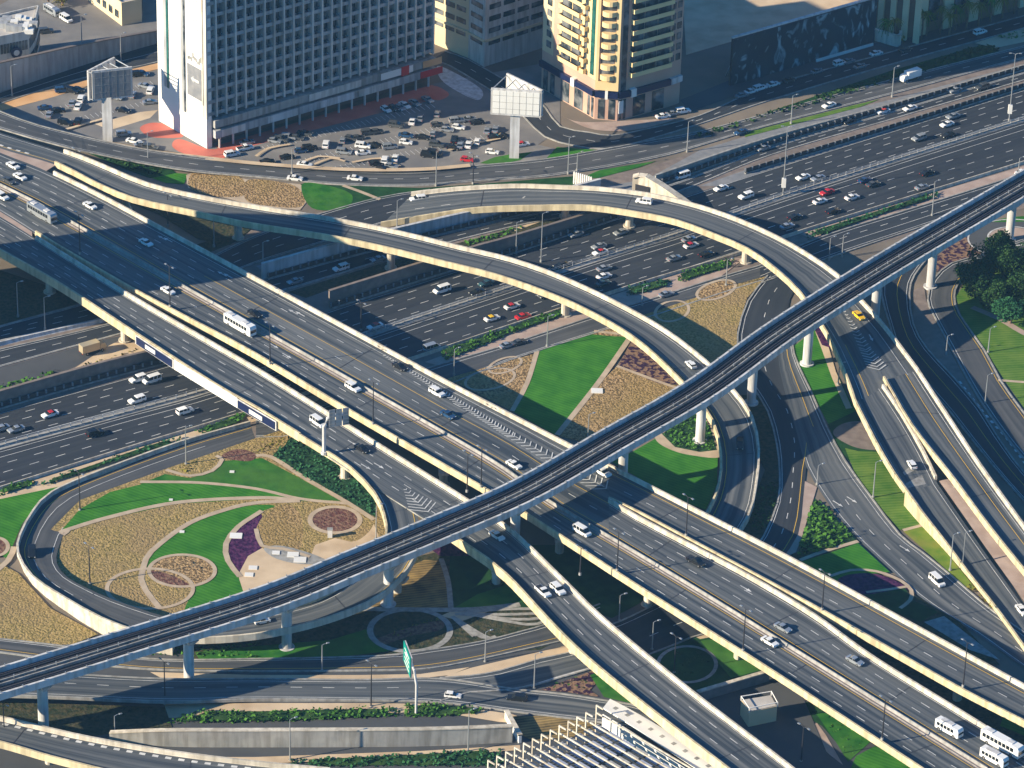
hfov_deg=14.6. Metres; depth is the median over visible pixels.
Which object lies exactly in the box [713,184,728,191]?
sedan car
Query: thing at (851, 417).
ground
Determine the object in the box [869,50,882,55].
sedan car
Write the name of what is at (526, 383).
path
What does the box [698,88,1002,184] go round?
pavement
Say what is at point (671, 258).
sedan car
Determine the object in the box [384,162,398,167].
hatchback car
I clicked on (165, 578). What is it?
planting
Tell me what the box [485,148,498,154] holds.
hatchback car
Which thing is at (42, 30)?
suv car
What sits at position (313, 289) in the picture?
verge
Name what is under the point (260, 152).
path
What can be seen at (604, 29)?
window
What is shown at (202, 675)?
pavement
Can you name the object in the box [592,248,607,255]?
sedan car
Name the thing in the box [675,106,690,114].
suv car
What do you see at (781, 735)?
ground
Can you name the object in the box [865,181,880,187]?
sedan car
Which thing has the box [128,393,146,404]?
suv car
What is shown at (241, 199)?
path
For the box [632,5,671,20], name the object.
window
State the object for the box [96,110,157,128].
verge
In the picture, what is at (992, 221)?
path
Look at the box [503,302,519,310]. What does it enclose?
sedan car
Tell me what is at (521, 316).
sedan car
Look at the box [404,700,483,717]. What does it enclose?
hedge
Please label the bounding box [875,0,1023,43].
brown hotel
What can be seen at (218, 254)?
lane marking
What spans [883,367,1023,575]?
curved ramp
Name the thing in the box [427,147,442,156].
suv car
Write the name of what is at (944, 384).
edge line
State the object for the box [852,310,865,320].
sedan car
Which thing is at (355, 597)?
loop ramp
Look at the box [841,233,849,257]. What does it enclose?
street lamp
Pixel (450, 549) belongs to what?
planting
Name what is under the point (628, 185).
slope
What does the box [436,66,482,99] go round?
pavement
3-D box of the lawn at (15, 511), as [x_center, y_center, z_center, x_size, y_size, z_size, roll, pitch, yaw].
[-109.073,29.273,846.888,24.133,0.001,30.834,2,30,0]
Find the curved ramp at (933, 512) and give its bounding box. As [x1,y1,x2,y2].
[904,484,1023,650]
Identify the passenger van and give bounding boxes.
[59,12,72,22]
[142,372,161,384]
[309,413,326,427]
[422,341,441,351]
[433,282,450,294]
[572,522,591,536]
[675,169,690,179]
[928,571,945,587]
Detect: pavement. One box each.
[0,336,120,387]
[109,141,470,170]
[151,667,468,678]
[216,85,433,150]
[428,86,448,99]
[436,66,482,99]
[567,118,673,130]
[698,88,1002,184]
[786,481,816,554]
[815,723,842,764]
[833,421,875,449]
[925,616,998,659]
[939,479,1023,599]
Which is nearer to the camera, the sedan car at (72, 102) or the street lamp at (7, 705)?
the street lamp at (7, 705)
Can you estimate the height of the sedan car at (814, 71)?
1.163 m
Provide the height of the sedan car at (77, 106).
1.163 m
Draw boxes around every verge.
[0,63,157,110]
[0,395,319,498]
[76,343,143,367]
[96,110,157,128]
[165,703,515,721]
[231,745,519,762]
[289,216,571,297]
[426,258,740,364]
[448,646,568,675]
[513,222,537,230]
[697,635,707,638]
[701,130,892,185]
[745,99,878,136]
[764,45,998,113]
[801,166,1023,238]
[812,611,858,639]
[913,286,981,408]
[977,29,1023,47]
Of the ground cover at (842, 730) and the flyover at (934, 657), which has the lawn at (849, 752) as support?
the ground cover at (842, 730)
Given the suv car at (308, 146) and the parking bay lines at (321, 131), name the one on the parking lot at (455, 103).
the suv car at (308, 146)
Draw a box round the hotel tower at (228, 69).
[157,0,442,148]
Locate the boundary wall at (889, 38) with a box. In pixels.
[874,28,901,46]
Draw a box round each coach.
[27,200,56,223]
[224,311,255,336]
[980,725,1023,758]
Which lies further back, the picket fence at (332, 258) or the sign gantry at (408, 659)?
the picket fence at (332, 258)
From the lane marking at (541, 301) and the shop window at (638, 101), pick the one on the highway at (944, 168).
the lane marking at (541, 301)
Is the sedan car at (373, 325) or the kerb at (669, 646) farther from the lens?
the sedan car at (373, 325)
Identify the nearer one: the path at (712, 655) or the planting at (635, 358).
the path at (712, 655)
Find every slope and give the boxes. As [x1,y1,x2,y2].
[257,182,631,269]
[303,215,619,307]
[654,64,1022,176]
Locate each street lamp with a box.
[1,701,8,726]
[16,280,22,316]
[43,295,49,329]
[73,469,83,510]
[74,211,83,254]
[83,542,93,584]
[120,32,125,61]
[147,130,152,157]
[159,657,169,704]
[163,191,171,226]
[164,263,173,306]
[185,425,192,464]
[213,218,215,246]
[265,321,274,364]
[288,716,297,760]
[321,642,329,669]
[356,299,365,330]
[366,659,377,706]
[368,378,378,424]
[375,503,383,538]
[396,198,402,226]
[435,149,441,186]
[453,347,461,375]
[462,449,473,492]
[467,707,476,750]
[469,152,478,183]
[476,445,487,487]
[484,629,492,661]
[515,220,522,253]
[533,652,542,688]
[540,211,548,261]
[546,314,553,346]
[567,136,575,174]
[575,544,586,575]
[613,528,624,570]
[618,592,627,620]
[651,619,660,649]
[670,632,681,672]
[682,493,693,535]
[686,120,693,152]
[725,258,733,285]
[740,605,751,650]
[790,94,798,123]
[798,722,810,761]
[819,568,830,610]
[828,236,836,260]
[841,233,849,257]
[872,460,882,497]
[879,695,891,740]
[891,65,899,96]
[931,179,940,215]
[949,532,959,570]
[961,638,973,687]
[962,530,971,561]
[984,373,994,403]
[987,326,996,353]
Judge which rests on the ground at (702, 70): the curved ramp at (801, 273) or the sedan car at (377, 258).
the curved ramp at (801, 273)
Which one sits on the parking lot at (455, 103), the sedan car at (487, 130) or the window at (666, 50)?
the sedan car at (487, 130)
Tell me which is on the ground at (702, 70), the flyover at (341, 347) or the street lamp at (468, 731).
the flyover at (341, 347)
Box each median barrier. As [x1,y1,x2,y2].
[0,116,1023,446]
[0,183,987,767]
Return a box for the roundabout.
[969,222,1023,252]
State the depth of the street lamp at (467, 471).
845.75 m
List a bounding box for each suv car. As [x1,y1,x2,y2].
[0,190,9,200]
[28,544,35,557]
[39,27,53,33]
[54,85,67,93]
[57,117,73,125]
[64,85,79,93]
[73,117,82,124]
[77,94,85,102]
[85,428,104,437]
[115,129,131,136]
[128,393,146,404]
[129,372,146,383]
[132,69,145,76]
[141,142,158,149]
[146,86,154,94]
[175,406,194,415]
[223,149,240,157]
[273,133,289,142]
[281,132,295,140]
[301,143,317,150]
[322,140,329,148]
[332,261,349,271]
[335,146,351,154]
[345,380,360,392]
[355,140,370,148]
[360,128,376,135]
[381,142,397,149]
[381,155,388,163]
[388,119,403,128]
[409,194,425,200]
[420,150,435,158]
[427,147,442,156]
[428,139,444,147]
[428,385,445,397]
[448,116,464,123]
[450,135,457,143]
[506,692,527,701]
[550,580,565,595]
[595,467,611,477]
[635,196,652,204]
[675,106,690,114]
[736,436,743,449]
[738,190,753,199]
[752,83,767,91]
[832,59,845,66]
[911,132,926,141]
[973,28,986,35]
[974,81,989,90]
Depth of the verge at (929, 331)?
928.18 m
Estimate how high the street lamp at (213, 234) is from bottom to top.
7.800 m
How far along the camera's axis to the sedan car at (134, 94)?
1025.23 m
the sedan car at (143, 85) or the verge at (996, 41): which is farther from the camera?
the verge at (996, 41)
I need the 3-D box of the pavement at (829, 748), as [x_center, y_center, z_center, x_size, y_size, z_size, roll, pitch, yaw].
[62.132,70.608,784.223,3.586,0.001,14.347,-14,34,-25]
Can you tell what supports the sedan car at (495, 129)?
on the parking lot at (455, 103)
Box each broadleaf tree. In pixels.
[54,0,66,6]
[953,260,993,289]
[964,274,1016,308]
[967,234,1019,280]
[985,229,1020,259]
[987,242,1023,279]
[991,296,1023,323]
[1005,270,1023,301]
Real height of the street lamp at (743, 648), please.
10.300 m
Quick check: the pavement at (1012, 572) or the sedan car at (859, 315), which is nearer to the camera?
the pavement at (1012, 572)
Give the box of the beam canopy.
[487,704,691,767]
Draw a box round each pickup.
[236,143,253,151]
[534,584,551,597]
[686,555,705,567]
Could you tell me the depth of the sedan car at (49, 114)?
1014.12 m
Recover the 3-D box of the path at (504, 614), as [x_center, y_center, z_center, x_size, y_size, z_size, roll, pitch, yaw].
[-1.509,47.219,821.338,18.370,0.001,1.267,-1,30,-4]
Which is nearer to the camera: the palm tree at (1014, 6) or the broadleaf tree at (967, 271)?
the broadleaf tree at (967, 271)
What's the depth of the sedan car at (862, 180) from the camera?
994.68 m
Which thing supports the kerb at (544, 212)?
on the ground at (610, 181)
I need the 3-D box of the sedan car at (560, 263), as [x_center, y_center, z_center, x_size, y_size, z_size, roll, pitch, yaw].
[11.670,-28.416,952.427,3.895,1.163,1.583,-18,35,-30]
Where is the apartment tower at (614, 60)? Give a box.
[539,0,683,120]
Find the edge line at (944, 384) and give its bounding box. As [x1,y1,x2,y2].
[897,275,1023,484]
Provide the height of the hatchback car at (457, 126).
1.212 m
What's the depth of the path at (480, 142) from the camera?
1008.88 m
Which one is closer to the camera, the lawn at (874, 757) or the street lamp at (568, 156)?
the lawn at (874, 757)
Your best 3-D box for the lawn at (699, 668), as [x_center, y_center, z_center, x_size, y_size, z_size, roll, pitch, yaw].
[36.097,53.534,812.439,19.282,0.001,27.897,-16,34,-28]
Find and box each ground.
[0,0,1023,682]
[0,59,1023,479]
[0,229,250,324]
[0,599,880,767]
[0,702,171,735]
[0,743,535,767]
[130,202,249,244]
[180,553,548,658]
[707,682,829,767]
[740,395,778,539]
[791,548,999,664]
[828,411,876,460]
[853,634,1023,744]
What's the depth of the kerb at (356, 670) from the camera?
801.82 m
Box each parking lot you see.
[3,70,554,164]
[234,64,559,167]
[680,10,1017,110]
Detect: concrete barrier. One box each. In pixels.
[0,161,1023,489]
[0,304,149,345]
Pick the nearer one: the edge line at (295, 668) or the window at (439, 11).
the edge line at (295, 668)
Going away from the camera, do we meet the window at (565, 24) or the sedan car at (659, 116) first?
the window at (565, 24)
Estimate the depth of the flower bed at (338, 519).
851.58 m
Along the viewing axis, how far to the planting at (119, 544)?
844.52 m
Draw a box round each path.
[0,537,9,555]
[0,546,15,569]
[59,528,70,535]
[62,496,295,532]
[65,118,101,128]
[105,567,194,609]
[138,499,299,578]
[138,578,162,608]
[140,480,349,504]
[147,553,216,587]
[165,455,223,476]
[186,173,305,209]
[223,510,263,576]
[254,529,310,557]
[255,143,289,155]
[255,453,375,519]
[303,155,339,160]
[307,505,362,533]
[312,157,345,165]
[343,185,380,199]
[351,157,400,165]
[363,602,520,611]
[367,608,452,652]
[439,558,453,607]
[443,612,485,620]
[447,138,500,150]
[451,616,475,636]
[455,607,530,614]
[455,616,489,636]
[456,617,495,638]
[460,612,534,615]
[464,367,515,390]
[465,613,538,620]
[469,613,542,625]
[488,356,522,373]
[510,351,538,410]
[532,668,588,686]
[555,338,629,435]
[594,330,620,334]
[616,365,676,387]
[654,300,689,321]
[655,413,718,457]
[657,645,717,682]
[695,279,736,300]
[799,540,858,560]
[816,333,851,408]
[829,569,913,608]
[866,585,907,592]
[902,524,921,530]
[967,219,1023,250]
[970,306,1023,334]
[987,226,1023,245]
[998,379,1023,382]
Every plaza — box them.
[239,524,378,590]
[264,545,323,563]
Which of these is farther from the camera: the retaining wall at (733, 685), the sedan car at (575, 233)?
the sedan car at (575, 233)
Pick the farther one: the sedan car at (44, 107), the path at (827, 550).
the sedan car at (44, 107)
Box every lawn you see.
[0,487,56,557]
[63,483,283,528]
[89,153,174,177]
[141,458,339,500]
[146,505,274,609]
[153,173,186,183]
[195,629,389,658]
[301,176,574,203]
[301,182,352,209]
[449,556,527,607]
[455,585,522,607]
[481,152,530,163]
[513,332,625,435]
[531,545,643,617]
[547,147,592,157]
[583,161,654,177]
[590,673,630,702]
[613,439,717,509]
[650,637,760,691]
[699,639,759,677]
[794,330,855,423]
[802,543,888,580]
[805,702,833,738]
[815,712,869,761]
[845,448,918,529]
[851,746,909,767]
[865,588,936,621]
[904,527,974,588]
[956,269,1023,406]
[993,216,1023,221]
[1000,717,1023,734]
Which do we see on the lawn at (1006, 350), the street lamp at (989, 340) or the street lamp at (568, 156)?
the street lamp at (989, 340)
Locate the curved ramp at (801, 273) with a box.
[381,184,917,404]
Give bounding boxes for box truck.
[79,339,106,355]
[899,67,921,82]
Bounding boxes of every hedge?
[0,479,34,495]
[41,436,180,484]
[167,704,400,723]
[195,412,245,432]
[290,748,504,767]
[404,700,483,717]
[441,325,513,359]
[512,308,570,332]
[626,278,670,295]
[678,258,734,280]
[806,191,937,239]
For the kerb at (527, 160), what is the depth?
1003.48 m
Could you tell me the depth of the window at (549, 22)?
1025.63 m
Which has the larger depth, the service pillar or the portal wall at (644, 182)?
the portal wall at (644, 182)
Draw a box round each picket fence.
[267,211,534,278]
[330,214,617,308]
[661,64,1023,183]
[744,82,1023,173]
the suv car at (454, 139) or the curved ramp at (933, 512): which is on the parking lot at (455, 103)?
the suv car at (454, 139)
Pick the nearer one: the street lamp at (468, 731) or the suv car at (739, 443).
the street lamp at (468, 731)
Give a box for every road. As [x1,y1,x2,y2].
[0,46,1023,184]
[0,73,1023,365]
[0,193,410,339]
[0,626,558,669]
[16,421,254,654]
[21,675,663,728]
[256,266,759,436]
[449,653,587,687]
[613,605,701,652]
[738,275,805,552]
[760,181,1000,277]
[778,346,1023,666]
[883,263,1023,498]
[929,240,1023,455]
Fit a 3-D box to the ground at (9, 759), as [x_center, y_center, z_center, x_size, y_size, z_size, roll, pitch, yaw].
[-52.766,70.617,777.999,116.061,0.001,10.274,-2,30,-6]
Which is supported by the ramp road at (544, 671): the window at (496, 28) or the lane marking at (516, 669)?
the lane marking at (516, 669)
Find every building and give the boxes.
[0,5,39,60]
[88,0,142,25]
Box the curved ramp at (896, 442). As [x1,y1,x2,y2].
[854,384,936,492]
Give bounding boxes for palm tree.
[876,18,892,36]
[887,17,904,33]
[913,9,933,39]
[921,10,936,35]
[931,5,949,33]
[942,12,959,35]
[947,4,966,29]
[958,0,977,29]
[970,1,989,25]
[983,0,999,21]
[995,0,1010,17]
[1012,0,1016,13]
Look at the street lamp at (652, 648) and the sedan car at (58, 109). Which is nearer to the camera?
the street lamp at (652, 648)
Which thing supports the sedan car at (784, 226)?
on the highway at (944, 168)
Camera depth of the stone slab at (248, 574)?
831.68 m
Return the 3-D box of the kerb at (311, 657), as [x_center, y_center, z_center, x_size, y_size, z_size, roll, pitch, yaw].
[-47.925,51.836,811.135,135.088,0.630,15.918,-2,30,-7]
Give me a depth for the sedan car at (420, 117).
1017.84 m
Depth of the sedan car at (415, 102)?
1025.99 m
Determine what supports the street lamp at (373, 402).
on the flyover at (904, 743)
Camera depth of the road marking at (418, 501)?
845.91 m
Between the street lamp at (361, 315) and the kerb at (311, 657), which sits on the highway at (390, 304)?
the street lamp at (361, 315)
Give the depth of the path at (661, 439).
880.49 m
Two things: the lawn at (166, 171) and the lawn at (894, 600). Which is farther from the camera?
the lawn at (166, 171)
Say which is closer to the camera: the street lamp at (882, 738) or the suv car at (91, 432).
the street lamp at (882, 738)
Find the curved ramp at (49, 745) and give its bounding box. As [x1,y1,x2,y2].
[0,715,329,767]
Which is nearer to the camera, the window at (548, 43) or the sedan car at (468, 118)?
the sedan car at (468, 118)
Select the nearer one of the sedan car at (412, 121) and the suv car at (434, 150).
the suv car at (434, 150)
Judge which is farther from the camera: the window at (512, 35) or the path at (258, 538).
the window at (512, 35)
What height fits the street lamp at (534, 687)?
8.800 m
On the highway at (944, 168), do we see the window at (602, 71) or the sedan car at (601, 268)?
the sedan car at (601, 268)
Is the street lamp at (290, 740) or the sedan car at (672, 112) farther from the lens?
the sedan car at (672, 112)
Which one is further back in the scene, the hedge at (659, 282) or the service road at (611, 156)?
the service road at (611, 156)
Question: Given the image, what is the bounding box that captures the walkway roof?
[602,699,713,767]
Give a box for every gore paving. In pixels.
[0,148,54,170]
[0,212,31,235]
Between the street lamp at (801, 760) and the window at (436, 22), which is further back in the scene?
the window at (436, 22)
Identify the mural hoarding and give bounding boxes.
[725,0,876,85]
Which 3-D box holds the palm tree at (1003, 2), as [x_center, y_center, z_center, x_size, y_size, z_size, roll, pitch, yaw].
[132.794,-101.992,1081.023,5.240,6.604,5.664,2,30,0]
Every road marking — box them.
[383,355,513,435]
[404,488,435,511]
[507,433,607,488]
[844,311,869,349]
[861,349,885,369]
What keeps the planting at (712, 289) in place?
on the planting at (706, 330)
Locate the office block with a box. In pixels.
[434,0,543,66]
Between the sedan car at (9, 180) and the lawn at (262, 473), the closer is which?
the lawn at (262, 473)
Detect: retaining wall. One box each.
[0,350,158,402]
[109,724,512,746]
[261,178,600,278]
[328,211,617,306]
[655,65,1021,179]
[696,671,768,699]
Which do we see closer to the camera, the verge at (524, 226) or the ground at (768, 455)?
the ground at (768, 455)
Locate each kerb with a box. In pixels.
[0,45,1023,171]
[0,57,1023,186]
[0,61,157,103]
[0,72,1023,349]
[0,79,1023,366]
[0,189,428,326]
[0,223,380,340]
[0,603,599,659]
[0,640,560,671]
[11,695,638,731]
[85,674,633,705]
[256,264,762,421]
[256,278,768,437]
[440,652,568,677]
[440,669,590,700]
[442,27,1023,148]
[445,15,1023,135]
[612,603,656,623]
[648,633,704,654]
[737,275,780,540]
[759,178,1006,264]
[762,223,928,282]
[792,345,1023,632]
[881,288,1023,501]
[909,260,1023,472]
[927,238,1023,459]
[954,280,1023,413]
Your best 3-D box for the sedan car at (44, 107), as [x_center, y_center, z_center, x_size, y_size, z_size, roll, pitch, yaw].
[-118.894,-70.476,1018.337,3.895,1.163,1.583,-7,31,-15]
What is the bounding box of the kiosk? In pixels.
[740,691,777,726]
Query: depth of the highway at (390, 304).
960.52 m
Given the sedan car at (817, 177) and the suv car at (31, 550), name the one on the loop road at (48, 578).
the suv car at (31, 550)
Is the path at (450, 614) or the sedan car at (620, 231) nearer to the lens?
the path at (450, 614)
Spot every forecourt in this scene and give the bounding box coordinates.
[140,123,182,137]
[172,139,224,157]
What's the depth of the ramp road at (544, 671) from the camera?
802.90 m
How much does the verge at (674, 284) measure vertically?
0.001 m
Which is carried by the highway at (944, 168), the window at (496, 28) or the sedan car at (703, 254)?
the sedan car at (703, 254)
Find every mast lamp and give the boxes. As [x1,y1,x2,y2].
[781,125,793,194]
[1008,53,1021,120]
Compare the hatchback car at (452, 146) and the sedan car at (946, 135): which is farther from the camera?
the sedan car at (946, 135)
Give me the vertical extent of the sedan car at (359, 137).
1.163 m
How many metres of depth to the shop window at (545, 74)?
1034.43 m
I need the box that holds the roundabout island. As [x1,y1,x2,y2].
[989,228,1023,240]
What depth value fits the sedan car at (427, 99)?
1027.78 m
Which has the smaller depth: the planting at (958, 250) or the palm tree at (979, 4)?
the planting at (958, 250)
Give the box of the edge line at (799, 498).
[782,443,806,551]
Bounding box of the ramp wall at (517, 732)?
[504,709,522,742]
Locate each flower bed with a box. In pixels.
[0,540,5,555]
[109,570,190,609]
[151,556,212,587]
[313,508,356,530]
[373,612,446,649]
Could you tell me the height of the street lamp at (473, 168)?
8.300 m
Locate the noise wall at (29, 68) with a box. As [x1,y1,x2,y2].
[0,29,156,91]
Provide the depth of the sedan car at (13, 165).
974.61 m
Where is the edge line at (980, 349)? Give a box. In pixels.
[951,281,1023,417]
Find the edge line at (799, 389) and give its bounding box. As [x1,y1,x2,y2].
[787,352,813,426]
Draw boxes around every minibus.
[43,2,60,16]
[935,716,963,738]
[979,744,1008,767]
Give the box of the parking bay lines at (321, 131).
[41,82,482,166]
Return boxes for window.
[435,7,442,14]
[435,20,442,26]
[445,0,454,7]
[445,12,454,19]
[445,25,453,31]
[456,16,465,24]
[456,29,464,35]
[457,4,465,12]
[470,35,481,44]
[471,0,482,9]
[471,10,482,21]
[471,22,481,32]
[489,1,500,9]
[489,13,500,21]
[489,25,500,33]
[489,38,499,44]
[503,9,514,16]
[503,21,514,28]
[503,34,513,40]
[504,0,514,4]
[517,4,528,12]
[517,16,528,24]
[517,29,527,35]
[531,11,542,19]
[531,25,541,31]
[532,0,542,7]
[543,69,547,90]
[546,40,550,47]
[547,8,551,16]
[547,19,551,27]
[550,73,554,94]
[560,79,569,102]
[561,31,581,44]
[561,41,580,55]
[561,52,580,65]
[562,9,581,23]
[562,20,581,34]
[563,0,582,13]
[574,87,582,110]
[587,95,589,114]
[590,0,596,74]
[591,97,593,116]
[597,99,604,118]
[601,59,614,63]
[601,69,613,74]
[602,38,615,42]
[602,48,614,53]
[603,6,616,10]
[603,16,616,21]
[603,27,615,31]
[608,100,614,119]
[622,99,625,118]
[629,58,668,73]
[630,37,669,52]
[630,47,669,62]
[631,15,670,30]
[631,26,670,41]
[632,0,670,9]
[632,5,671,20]
[632,94,644,115]
[651,88,663,110]
[676,42,680,49]
[677,21,681,28]
[678,0,682,7]
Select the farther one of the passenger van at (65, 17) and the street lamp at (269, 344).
the passenger van at (65, 17)
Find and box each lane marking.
[0,47,1022,184]
[0,91,1022,440]
[0,607,599,660]
[1,52,154,97]
[1,125,1023,481]
[1,193,410,339]
[2,74,1020,364]
[35,677,636,725]
[257,266,763,435]
[456,23,1018,141]
[458,655,571,679]
[617,607,681,635]
[741,277,794,546]
[761,184,995,277]
[791,348,1023,664]
[885,265,1021,494]
[930,240,1023,453]
[958,381,1023,462]
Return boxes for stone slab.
[229,533,242,538]
[244,572,253,576]
[248,565,257,569]
[287,552,298,556]
[294,557,305,562]
[591,388,602,393]
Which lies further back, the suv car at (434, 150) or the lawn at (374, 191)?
the suv car at (434, 150)
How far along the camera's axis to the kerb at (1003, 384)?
922.86 m
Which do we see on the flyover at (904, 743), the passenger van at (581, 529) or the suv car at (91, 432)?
the passenger van at (581, 529)
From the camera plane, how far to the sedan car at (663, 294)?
940.76 m
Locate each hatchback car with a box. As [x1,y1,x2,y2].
[254,617,270,624]
[268,136,281,143]
[292,134,303,140]
[294,147,307,153]
[339,136,345,143]
[344,134,356,141]
[371,128,383,133]
[376,164,388,171]
[380,105,391,112]
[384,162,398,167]
[388,103,398,111]
[395,103,405,110]
[399,138,412,144]
[429,130,436,136]
[430,121,443,127]
[434,110,440,117]
[440,126,453,132]
[444,690,461,698]
[446,144,459,150]
[452,123,465,129]
[460,155,472,162]
[474,138,480,144]
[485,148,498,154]
[685,360,696,368]
[906,460,916,468]
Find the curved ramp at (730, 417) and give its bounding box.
[0,133,759,530]
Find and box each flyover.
[0,153,608,532]
[0,189,974,767]
[0,217,794,767]
[608,464,1023,726]
[608,498,1023,767]
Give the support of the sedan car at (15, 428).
on the highway at (390, 304)
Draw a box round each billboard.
[87,57,132,141]
[490,73,543,158]
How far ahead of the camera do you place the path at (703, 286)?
943.98 m
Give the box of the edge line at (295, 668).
[0,638,553,668]
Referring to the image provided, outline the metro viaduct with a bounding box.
[0,169,1023,726]
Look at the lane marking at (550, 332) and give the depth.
922.94 m
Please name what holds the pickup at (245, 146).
on the parking lot at (455, 103)
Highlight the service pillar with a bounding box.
[327,527,332,537]
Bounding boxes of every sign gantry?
[321,407,348,455]
[403,640,417,713]
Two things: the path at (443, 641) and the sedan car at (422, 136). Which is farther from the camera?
the sedan car at (422, 136)
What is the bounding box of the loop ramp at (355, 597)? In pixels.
[196,434,418,643]
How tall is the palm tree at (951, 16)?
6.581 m
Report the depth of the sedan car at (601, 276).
947.63 m
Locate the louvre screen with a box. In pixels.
[573,171,591,183]
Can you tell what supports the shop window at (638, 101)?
in the apartment tower at (614, 60)
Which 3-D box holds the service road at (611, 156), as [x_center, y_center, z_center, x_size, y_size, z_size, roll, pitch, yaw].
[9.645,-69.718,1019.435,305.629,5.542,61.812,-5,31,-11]
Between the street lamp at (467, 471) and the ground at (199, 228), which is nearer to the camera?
the street lamp at (467, 471)
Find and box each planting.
[0,563,96,644]
[51,430,384,615]
[151,571,188,584]
[171,459,218,473]
[188,172,244,196]
[222,449,255,460]
[228,514,261,571]
[243,179,304,207]
[247,433,287,456]
[256,500,373,552]
[258,504,302,548]
[273,437,375,516]
[371,560,447,607]
[377,621,443,643]
[432,543,469,555]
[447,354,533,409]
[513,716,599,741]
[541,671,598,696]
[560,367,677,440]
[594,327,623,336]
[618,342,677,383]
[644,276,765,362]
[662,414,716,451]
[698,281,733,300]
[797,499,855,556]
[815,328,830,347]
[838,573,906,593]
[936,237,980,270]
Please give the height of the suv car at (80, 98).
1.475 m
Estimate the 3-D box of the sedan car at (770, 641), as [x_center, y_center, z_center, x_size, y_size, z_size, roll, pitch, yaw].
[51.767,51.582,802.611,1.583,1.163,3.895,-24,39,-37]
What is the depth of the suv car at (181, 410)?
887.70 m
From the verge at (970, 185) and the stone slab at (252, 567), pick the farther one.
the verge at (970, 185)
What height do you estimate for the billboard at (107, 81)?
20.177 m
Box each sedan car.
[0,423,9,430]
[2,176,15,184]
[6,161,19,169]
[7,424,24,433]
[13,172,26,180]
[37,104,52,110]
[41,409,58,418]
[45,110,52,117]
[50,107,65,112]
[68,99,75,106]
[74,86,85,92]
[74,102,81,109]
[83,201,96,209]
[115,106,130,113]
[126,137,141,142]
[128,91,136,98]
[133,141,148,146]
[138,82,152,87]
[138,238,153,246]
[140,69,149,76]
[142,98,157,104]
[160,286,175,294]
[239,139,254,144]
[247,308,262,317]
[259,158,274,162]
[279,153,294,159]
[286,277,303,284]
[287,174,302,181]
[296,161,312,165]
[297,129,312,136]
[347,174,362,181]
[350,134,364,139]
[354,443,369,453]
[355,149,370,155]
[366,322,383,329]
[368,141,381,148]
[369,160,383,166]
[370,255,385,262]
[391,154,398,161]
[392,361,407,371]
[398,101,410,108]
[398,131,413,137]
[408,98,420,106]
[408,117,415,124]
[415,133,430,139]
[416,114,423,121]
[421,95,433,102]
[440,409,455,419]
[457,141,463,148]
[463,115,476,121]
[465,140,471,148]
[469,119,484,124]
[469,288,485,295]
[478,279,493,286]
[483,126,490,134]
[483,314,499,322]
[487,134,502,139]
[489,530,504,540]
[492,125,498,132]
[496,132,509,138]
[498,341,513,348]
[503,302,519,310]
[505,459,521,469]
[511,338,527,345]
[514,312,530,319]
[519,141,529,146]
[553,261,567,268]
[568,230,583,237]
[591,242,606,249]
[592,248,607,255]
[595,279,610,286]
[596,264,611,271]
[596,272,611,279]
[613,228,628,235]
[655,113,670,119]
[658,290,673,297]
[665,110,680,115]
[666,254,681,261]
[681,235,696,242]
[683,241,698,248]
[698,250,713,257]
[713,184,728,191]
[733,128,748,135]
[734,92,748,98]
[743,88,757,94]
[756,144,770,151]
[761,635,778,647]
[766,81,779,87]
[774,621,791,633]
[779,222,794,229]
[787,213,802,220]
[795,173,810,180]
[810,68,823,74]
[810,174,825,181]
[812,197,827,204]
[819,188,834,195]
[822,101,836,108]
[825,207,840,214]
[842,118,856,124]
[844,194,859,200]
[845,654,863,666]
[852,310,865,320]
[853,63,866,69]
[857,177,872,183]
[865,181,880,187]
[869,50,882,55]
[876,108,890,114]
[902,104,917,111]
[914,184,929,190]
[919,170,934,176]
[939,120,954,127]
[940,131,955,138]
[945,112,960,119]
[948,86,962,93]
[1015,604,1023,615]
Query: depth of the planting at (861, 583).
835.28 m
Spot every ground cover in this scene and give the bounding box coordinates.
[0,369,55,388]
[95,154,165,175]
[151,643,256,657]
[172,461,212,471]
[254,437,282,451]
[273,436,375,514]
[393,617,440,635]
[464,226,521,244]
[665,415,715,450]
[668,652,710,673]
[695,44,998,136]
[746,482,776,529]
[797,500,856,554]
[829,716,860,749]
[966,584,996,606]
[998,30,1023,38]
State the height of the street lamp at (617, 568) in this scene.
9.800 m
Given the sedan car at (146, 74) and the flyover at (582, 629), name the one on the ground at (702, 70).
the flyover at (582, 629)
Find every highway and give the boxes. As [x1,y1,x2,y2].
[0,90,1023,442]
[0,122,1023,485]
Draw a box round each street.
[0,0,156,51]
[0,44,157,102]
[436,16,1023,147]
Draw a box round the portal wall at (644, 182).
[632,173,690,201]
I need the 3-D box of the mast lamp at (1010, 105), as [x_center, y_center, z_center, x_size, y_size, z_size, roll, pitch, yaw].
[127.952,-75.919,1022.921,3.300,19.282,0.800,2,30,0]
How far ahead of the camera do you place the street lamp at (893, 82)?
1036.06 m
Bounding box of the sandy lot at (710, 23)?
[684,0,857,54]
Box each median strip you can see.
[0,118,1023,449]
[0,183,987,767]

